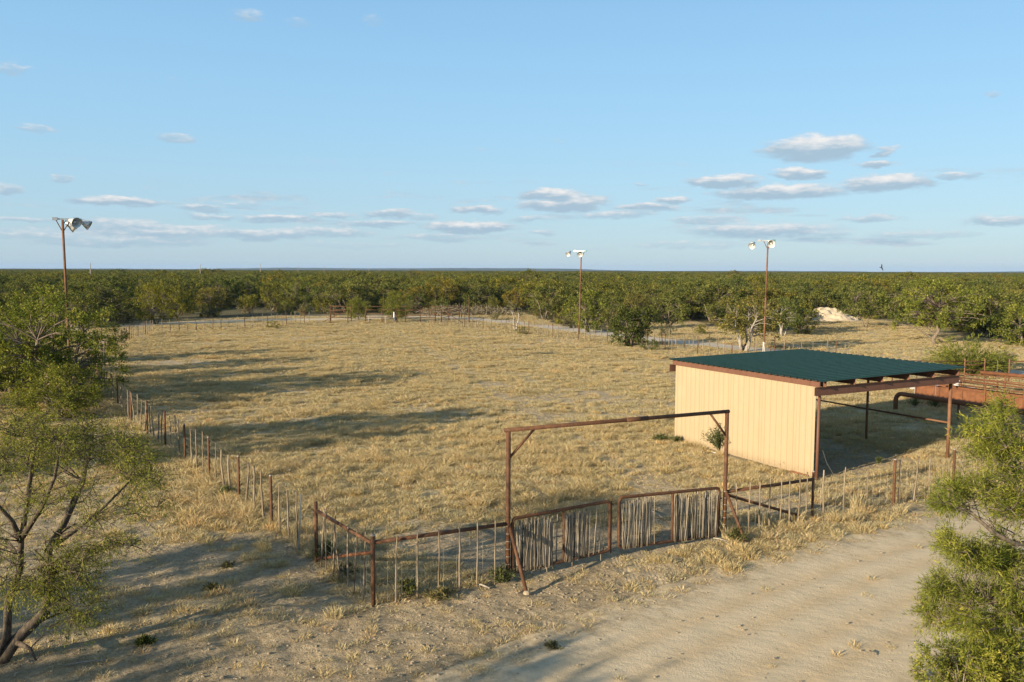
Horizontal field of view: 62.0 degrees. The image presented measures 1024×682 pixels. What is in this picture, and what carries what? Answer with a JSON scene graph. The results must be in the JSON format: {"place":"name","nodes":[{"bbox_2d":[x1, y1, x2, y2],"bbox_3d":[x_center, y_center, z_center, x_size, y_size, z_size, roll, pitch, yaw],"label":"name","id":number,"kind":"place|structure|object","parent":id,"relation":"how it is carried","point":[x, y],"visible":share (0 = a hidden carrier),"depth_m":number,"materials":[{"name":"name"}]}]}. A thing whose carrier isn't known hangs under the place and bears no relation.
{"place":"outdoors","nodes":[
{"label":"outdoors","id":0,"kind":"place"},
{"bbox_2d":[72,316,431,329],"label":"ranch track","id":1,"kind":"structure","parent":0,"point":[235,320],"depth_m":125.98,"materials":[{"name":"beige soil"}]},
{"bbox_2d":[0,301,1023,681],"bbox_3d":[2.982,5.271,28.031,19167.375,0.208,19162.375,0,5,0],"label":"ground","id":2,"kind":"structure","parent":0,"point":[494,599],"depth_m":20.87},
{"bbox_2d":[0,301,60,391],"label":"mesquite tree","id":3,"kind":"object","parent":2,"relation":"on","point":[11,332],"visible":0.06,"depth_m":52.13,"materials":[{"name":"green plant"}]},
{"bbox_2d":[0,290,75,370],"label":"mesquite tree","id":4,"kind":"object","parent":2,"relation":"on","point":[35,298],"visible":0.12,"depth_m":58.35,"materials":[{"name":"green plant"}]},
{"bbox_2d":[0,361,105,422],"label":"olive bush","id":5,"kind":"object","parent":2,"relation":"on","point":[72,397],"visible":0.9,"depth_m":42.35,"materials":[{"name":"green plant"}]},
{"bbox_2d":[0,281,134,403],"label":"mesquite tree","id":6,"kind":"object","parent":2,"relation":"on","point":[47,354],"visible":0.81,"depth_m":45.96,"materials":[{"name":"green plant"}]},
{"bbox_2d":[36,282,104,313],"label":"brush tree","id":7,"kind":"object","parent":2,"relation":"on","point":[62,286],"visible":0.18,"depth_m":117.61,"materials":[{"name":"green plant"}]},
{"bbox_2d":[52,217,91,385],"bbox_3d":[-26.635,-1.957,52.153,2.090,11.101,1.215,-4,6,-43],"label":"floodlight pole","id":8,"kind":"object","parent":2,"relation":"on","point":[73,224],"visible":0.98,"depth_m":51.72,"materials":[{"name":"brown metal"}]},
{"bbox_2d":[43,289,115,326],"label":"brush tree","id":9,"kind":"object","parent":2,"relation":"on","point":[78,300],"visible":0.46,"depth_m":109.65,"materials":[{"name":"green plant"}]},
{"bbox_2d":[0,393,185,664],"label":"mesquite tree","id":10,"kind":"object","parent":2,"relation":"on","point":[48,588],"visible":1,"depth_m":15.77,"materials":[{"name":"green plant"}]},
{"bbox_2d":[82,278,145,320],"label":"brush tree","id":11,"kind":"object","parent":2,"relation":"on","point":[111,296],"visible":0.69,"depth_m":123.08,"materials":[{"name":"green plant"}]},
{"bbox_2d":[130,633,159,647],"bbox_3d":[-7.416,6.013,17.206,0.523,0.323,0.462,-4,6,-40],"label":"weed","id":12,"kind":"object","parent":2,"relation":"on","point":[145,639],"visible":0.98,"depth_m":17.16,"materials":[{"name":"green plant"}]},
{"bbox_2d":[122,282,186,323],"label":"mesquite tree","id":13,"kind":"object","parent":2,"relation":"on","point":[153,291],"visible":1,"depth_m":116.44,"materials":[{"name":"green plant"}]},
{"bbox_2d":[153,277,199,298],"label":"brush tree","id":14,"kind":"object","parent":2,"relation":"on","point":[186,286],"visible":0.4,"depth_m":158.78,"materials":[{"name":"green plant"}]},
{"bbox_2d":[94,321,313,549],"bbox_3d":[-26.522,1.775,60.576,5.761,1.890,88.145,-2,5,-25],"label":"wire fence","id":15,"kind":"object","parent":2,"relation":"on","point":[228,470],"visible":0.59,"depth_m":31.49,"materials":[{"name":"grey wood"}]},
{"bbox_2d":[194,286,232,314],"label":"mesquite tree","id":16,"kind":"object","parent":2,"relation":"on","point":[213,300],"visible":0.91,"depth_m":137.24,"materials":[{"name":"green plant"}]},
{"bbox_2d":[195,276,241,301],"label":"brush tree","id":17,"kind":"object","parent":2,"relation":"on","point":[224,283],"visible":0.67,"depth_m":166.14,"materials":[{"name":"green plant"}]},
{"bbox_2d":[152,312,308,330],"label":"wire fence","id":18,"kind":"object","parent":2,"relation":"on","point":[238,322],"visible":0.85,"depth_m":108.40,"materials":[{"name":"brown wood"}]},
{"bbox_2d":[221,275,264,303],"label":"brush tree","id":19,"kind":"object","parent":2,"relation":"on","point":[251,292],"visible":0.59,"depth_m":172.55,"materials":[{"name":"green plant"}]},
{"bbox_2d":[236,293,259,315],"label":"mesquite tree","id":20,"kind":"object","parent":2,"relation":"on","point":[248,300],"visible":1,"depth_m":137.53,"materials":[{"name":"green plant"}]},
{"bbox_2d":[275,275,317,308],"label":"mesquite tree","id":21,"kind":"object","parent":2,"relation":"on","point":[300,297],"visible":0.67,"depth_m":163.04,"materials":[{"name":"green plant"}]},
{"bbox_2d":[311,294,336,312],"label":"brush tree","id":22,"kind":"object","parent":2,"relation":"on","point":[317,304],"visible":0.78,"depth_m":149.29,"materials":[{"name":"green plant"}]},
{"bbox_2d":[313,540,340,560],"bbox_3d":[-4.862,5.454,22.224,0.771,0.602,0.783,4,6,39],"label":"weed","id":23,"kind":"object","parent":2,"relation":"on","point":[329,547],"visible":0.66,"depth_m":22.13,"materials":[{"name":"green plant"}]},
{"bbox_2d":[313,283,367,312],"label":"brush tree","id":24,"kind":"object","parent":2,"relation":"on","point":[337,297],"visible":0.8,"depth_m":149.04,"materials":[{"name":"green plant"}]},
{"bbox_2d":[334,561,359,576],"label":"weed","id":25,"kind":"object","parent":2,"relation":"on","point":[341,566],"visible":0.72,"depth_m":21.00,"materials":[{"name":"green plant"}]},
{"bbox_2d":[345,296,371,320],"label":"mesquite tree","id":26,"kind":"object","parent":2,"relation":"on","point":[355,311],"visible":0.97,"depth_m":126.57,"materials":[{"name":"green plant"}]},
{"bbox_2d":[341,278,379,311],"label":"brush tree","id":27,"kind":"object","parent":2,"relation":"on","point":[359,290],"visible":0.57,"depth_m":152.74,"materials":[{"name":"green plant"}]},
{"bbox_2d":[369,282,405,305],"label":"brush tree","id":28,"kind":"object","parent":2,"relation":"on","point":[386,287],"visible":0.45,"depth_m":158.95,"materials":[{"name":"green plant"}]},
{"bbox_2d":[377,289,413,321],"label":"mesquite tree","id":29,"kind":"object","parent":2,"relation":"on","point":[391,306],"visible":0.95,"depth_m":124.21,"materials":[{"name":"green plant"}]},
{"bbox_2d":[397,576,419,594],"bbox_3d":[-2.390,5.668,19.820,0.702,0.547,0.581,3,6,33],"label":"weed","id":30,"kind":"object","parent":2,"relation":"on","point":[407,587],"visible":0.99,"depth_m":19.71,"materials":[{"name":"green plant"}]},
{"bbox_2d":[314,501,507,606],"bbox_3d":[-2.894,5.190,20.330,5.223,1.909,2.447,1,5,15],"label":"corner fence","id":31,"kind":"object","parent":2,"relation":"on","point":[372,541],"visible":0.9,"depth_m":20.12,"materials":[{"name":"grey wood"}]},
{"bbox_2d":[396,284,431,307],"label":"brush tree","id":32,"kind":"object","parent":2,"relation":"on","point":[413,290],"visible":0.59,"depth_m":154.24,"materials":[{"name":"green plant"}]},
{"bbox_2d":[404,292,431,311],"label":"brush tree","id":33,"kind":"object","parent":2,"relation":"on","point":[422,298],"visible":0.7,"depth_m":151.78,"materials":[{"name":"green plant"}]},
{"bbox_2d":[423,585,456,600],"bbox_3d":[-1.666,5.812,19.701,0.786,0.419,0.745,0,5,0],"label":"weed","id":34,"kind":"object","parent":2,"relation":"on","point":[441,592],"visible":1,"depth_m":19.66,"materials":[{"name":"green plant"}]},
{"bbox_2d":[424,274,463,302],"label":"brush tree","id":35,"kind":"object","parent":2,"relation":"on","point":[445,284],"visible":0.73,"depth_m":157.14,"materials":[{"name":"green plant"}]},
{"bbox_2d":[442,282,473,305],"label":"brush tree","id":36,"kind":"object","parent":2,"relation":"on","point":[456,300],"visible":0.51,"depth_m":160.80,"materials":[{"name":"green plant"}]},
{"bbox_2d":[415,302,511,314],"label":"brush pile","id":37,"kind":"object","parent":2,"relation":"on","point":[501,310],"visible":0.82,"depth_m":143.10,"materials":[{"name":"brown plant"}]},
{"bbox_2d":[452,277,501,302],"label":"brush tree","id":38,"kind":"object","parent":2,"relation":"on","point":[479,288],"visible":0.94,"depth_m":158.18,"materials":[{"name":"green plant"}]},
{"bbox_2d":[474,275,525,307],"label":"brush tree","id":39,"kind":"object","parent":2,"relation":"on","point":[503,280],"visible":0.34,"depth_m":169.08,"materials":[{"name":"green plant"}]},
{"bbox_2d":[489,563,520,582],"bbox_3d":[-0.181,5.623,20.738,0.798,0.564,0.840,0,5,0],"label":"weed","id":40,"kind":"object","parent":2,"relation":"on","point":[500,574],"visible":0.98,"depth_m":20.67,"materials":[{"name":"green plant"}]},
{"bbox_2d":[500,287,526,311],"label":"brush tree","id":41,"kind":"object","parent":2,"relation":"on","point":[515,296],"visible":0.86,"depth_m":154.90,"materials":[{"name":"green plant"}]},
{"bbox_2d":[513,278,541,311],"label":"brush tree","id":42,"kind":"object","parent":2,"relation":"on","point":[528,285],"visible":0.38,"depth_m":154.78,"materials":[{"name":"green plant"}]},
{"bbox_2d":[566,250,586,333],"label":"floodlight pole","id":43,"kind":"object","parent":2,"relation":"on","point":[579,254],"visible":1,"depth_m":100.91,"materials":[{"name":"brown metal"}]},
{"bbox_2d":[558,280,603,306],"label":"brush tree","id":44,"kind":"object","parent":2,"relation":"on","point":[578,290],"visible":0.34,"depth_m":135.16,"materials":[{"name":"green plant"}]},
{"bbox_2d":[563,289,611,331],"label":"mesquite tree","id":45,"kind":"object","parent":2,"relation":"on","point":[588,307],"visible":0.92,"depth_m":104.17,"materials":[{"name":"green plant"}]},
{"bbox_2d":[592,291,626,319],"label":"brush tree","id":46,"kind":"object","parent":2,"relation":"on","point":[610,300],"visible":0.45,"depth_m":130.40,"materials":[{"name":"green plant"}]},
{"bbox_2d":[504,409,749,594],"bbox_3d":[3.167,3.997,22.045,7.296,4.012,1.180,-3,6,-30],"label":"gateway","id":47,"kind":"object","parent":2,"relation":"on","point":[509,530],"visible":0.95,"depth_m":21.47,"materials":[{"name":"metal"}]},
{"bbox_2d":[510,496,613,577],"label":"stick gate","id":48,"kind":"structure","parent":47,"relation":"attached to","point":[569,527],"depth_m":21.45,"materials":[{"name":"wood"}]},
{"bbox_2d":[617,487,721,548],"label":"stick gate","id":49,"kind":"structure","parent":47,"relation":"attached to","point":[692,514],"depth_m":23.27,"materials":[{"name":"wood"}]},
{"bbox_2d":[607,302,654,346],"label":"mesquite tree","id":50,"kind":"object","parent":2,"relation":"on","point":[635,331],"visible":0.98,"depth_m":84.74,"materials":[{"name":"green plant"}]},
{"bbox_2d":[613,280,650,297],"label":"brush tree","id":51,"kind":"object","parent":2,"relation":"on","point":[637,286],"visible":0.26,"depth_m":154.74,"materials":[{"name":"green plant"}]},
{"bbox_2d":[618,291,660,315],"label":"brush tree","id":52,"kind":"object","parent":2,"relation":"on","point":[642,300],"visible":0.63,"depth_m":125.69,"materials":[{"name":"green plant"}]},
{"bbox_2d":[628,286,669,318],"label":"brush tree","id":53,"kind":"object","parent":2,"relation":"on","point":[649,292],"visible":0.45,"depth_m":133.73,"materials":[{"name":"green plant"}]},
{"bbox_2d":[426,311,928,379],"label":"wire fence","id":54,"kind":"object","parent":2,"relation":"on","point":[601,334],"visible":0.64,"depth_m":91.58,"materials":[{"name":"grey wood"}]},
{"bbox_2d":[658,290,708,321],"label":"brush tree","id":55,"kind":"object","parent":2,"relation":"on","point":[686,294],"visible":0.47,"depth_m":126.68,"materials":[{"name":"green plant"}]},
{"bbox_2d":[662,278,719,319],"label":"brush tree","id":56,"kind":"object","parent":2,"relation":"on","point":[688,287],"visible":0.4,"depth_m":131.45,"materials":[{"name":"green plant"}]},
{"bbox_2d":[682,278,741,320],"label":"brush tree","id":57,"kind":"object","parent":2,"relation":"on","point":[714,294],"visible":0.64,"depth_m":125.38,"materials":[{"name":"green plant"}]},
{"bbox_2d":[700,422,729,449],"bbox_3d":[8.682,4.029,35.356,1.669,1.421,1.646,0,5,0],"label":"weed","id":58,"kind":"object","parent":2,"relation":"on","point":[716,437],"visible":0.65,"depth_m":35.24,"materials":[{"name":"green plant"}]},
{"bbox_2d":[705,283,745,313],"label":"brush tree","id":59,"kind":"object","parent":2,"relation":"on","point":[726,289],"visible":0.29,"depth_m":127.75,"materials":[{"name":"green plant"}]},
{"bbox_2d":[725,524,749,542],"bbox_3d":[6.261,5.382,23.721,0.673,0.594,0.582,4,6,42],"label":"weed","id":60,"kind":"object","parent":2,"relation":"on","point":[734,534],"visible":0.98,"depth_m":23.67,"materials":[{"name":"green plant"}]},
{"bbox_2d":[706,292,788,350],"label":"mesquite tree","id":61,"kind":"object","parent":2,"relation":"on","point":[735,318],"visible":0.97,"depth_m":79.22,"materials":[{"name":"green plant"}]},
{"bbox_2d":[647,328,858,354],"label":"wire fence","id":62,"kind":"object","parent":2,"relation":"on","point":[742,340],"visible":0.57,"depth_m":79.83,"materials":[{"name":"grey wood"}]},
{"bbox_2d":[737,284,780,307],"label":"brush tree","id":63,"kind":"object","parent":2,"relation":"on","point":[761,292],"visible":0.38,"depth_m":130.46,"materials":[{"name":"green plant"}]},
{"bbox_2d":[748,239,775,350],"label":"floodlight pole","id":64,"kind":"object","parent":2,"relation":"on","point":[770,244],"visible":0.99,"depth_m":77.28,"materials":[{"name":"brown metal"}]},
{"bbox_2d":[758,297,809,335],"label":"mesquite tree","id":65,"kind":"object","parent":2,"relation":"on","point":[796,319],"visible":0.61,"depth_m":98.75,"materials":[{"name":"green plant"}]},
{"bbox_2d":[787,280,817,306],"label":"brush tree","id":66,"kind":"object","parent":2,"relation":"on","point":[804,288],"visible":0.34,"depth_m":149.83,"materials":[{"name":"green plant"}]},
{"bbox_2d":[785,300,822,331],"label":"brush tree","id":67,"kind":"object","parent":2,"relation":"on","point":[811,312],"visible":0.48,"depth_m":106.16,"materials":[{"name":"green plant"}]},
{"bbox_2d":[668,349,966,480],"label":"open shed","id":68,"kind":"structure","parent":2,"relation":"on","point":[739,383],"depth_m":33.91,"materials":[{"name":"metal"}]},
{"bbox_2d":[801,287,844,308],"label":"brush tree","id":69,"kind":"object","parent":2,"relation":"on","point":[835,302],"visible":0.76,"depth_m":141.85,"materials":[{"name":"green plant"}]},
{"bbox_2d":[803,307,859,320],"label":"caliche mound","id":70,"kind":"object","parent":2,"relation":"on","point":[830,314],"visible":0.56,"depth_m":130.19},
{"bbox_2d":[838,280,885,315],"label":"brush tree","id":71,"kind":"object","parent":2,"relation":"on","point":[876,291],"visible":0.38,"depth_m":140.92,"materials":[{"name":"green plant"}]},
{"bbox_2d":[727,448,1023,531],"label":"roadside fence","id":72,"kind":"object","parent":2,"relation":"on","point":[781,483],"visible":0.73,"depth_m":25.87,"materials":[{"name":"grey wood"}]},
{"bbox_2d":[877,275,997,343],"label":"mesquite tree","id":73,"kind":"object","parent":2,"relation":"on","point":[927,296],"visible":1,"depth_m":88.10,"materials":[{"name":"green plant"}]},
{"bbox_2d":[891,358,1023,381],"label":"pipe pen","id":74,"kind":"object","parent":2,"relation":"on","point":[965,361],"visible":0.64,"depth_m":58.04,"materials":[{"name":"brown metal"}]},
{"bbox_2d":[893,392,1023,421],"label":"bent pipe","id":75,"kind":"object","parent":2,"relation":"on","point":[958,403],"visible":0.84,"depth_m":43.67,"materials":[{"name":"brown metal"}]},
{"bbox_2d":[896,384,1023,647],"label":"mesquite tree","id":76,"kind":"object","parent":2,"relation":"on","point":[960,598],"visible":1,"depth_m":13.32,"materials":[{"name":"green plant"}]},
{"bbox_2d":[906,631,1015,681],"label":"green shrub","id":77,"kind":"object","parent":2,"relation":"on","point":[941,668],"visible":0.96,"depth_m":15.15,"materials":[{"name":"green plant"}]},
{"bbox_2d":[914,377,1023,414],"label":"cattle chute","id":78,"kind":"object","parent":2,"relation":"on","point":[962,393],"visible":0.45,"depth_m":47.15,"materials":[{"name":"brown metal"}]},
{"bbox_2d":[921,332,1018,374],"bbox_3d":[33.641,0.921,62.519,6.764,3.151,6.705,0,5,0],"label":"spiky bush","id":79,"kind":"object","parent":2,"relation":"on","point":[951,354],"visible":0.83,"depth_m":62.02,"materials":[{"name":"green plant"}]},
{"bbox_2d":[936,609,1023,681],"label":"green shrub","id":80,"kind":"object","parent":2,"relation":"on","point":[1009,649],"visible":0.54,"depth_m":15.16,"materials":[{"name":"green plant"}]},
{"bbox_2d":[942,285,1023,337],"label":"brush tree","id":81,"kind":"object","parent":2,"relation":"on","point":[1002,307],"visible":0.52,"depth_m":97.26,"materials":[{"name":"green plant"}]},
{"bbox_2d":[959,371,1023,391],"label":"corral panel","id":82,"kind":"object","parent":2,"relation":"on","point":[1006,375],"visible":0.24,"depth_m":50.12,"materials":[{"name":"brown metal"}]},
{"bbox_2d":[975,613,1023,681],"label":"green shrub","id":83,"kind":"object","parent":2,"relation":"on","point":[1013,640],"visible":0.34,"depth_m":15.15,"materials":[{"name":"green plant"}]},
{"bbox_2d":[986,300,1023,346],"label":"mesquite tree","id":84,"kind":"object","parent":2,"relation":"on","point":[1008,318],"visible":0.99,"depth_m":86.66,"materials":[{"name":"green plant"}]},
{"bbox_2d":[0,268,1023,271],"bbox_3d":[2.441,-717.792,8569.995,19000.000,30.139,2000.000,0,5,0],"label":"hills","id":85,"kind":"structure","parent":0,"point":[509,269],"depth_m":8073.78,"materials":[{"name":"green plant"}]},
{"bbox_2d":[0,0,1023,271],"label":"sky","id":86,"kind":"structure","parent":0,"point":[638,135],"materials":[{"name":"blue"}]},
{"bbox_2d":[422,499,1023,681],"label":"dirt road","id":87,"kind":"structure","parent":0,"point":[638,648],"depth_m":18.16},
{"bbox_2d":[432,316,1023,373],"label":"caliche road","id":88,"kind":"structure","parent":0,"point":[598,332],"depth_m":95.52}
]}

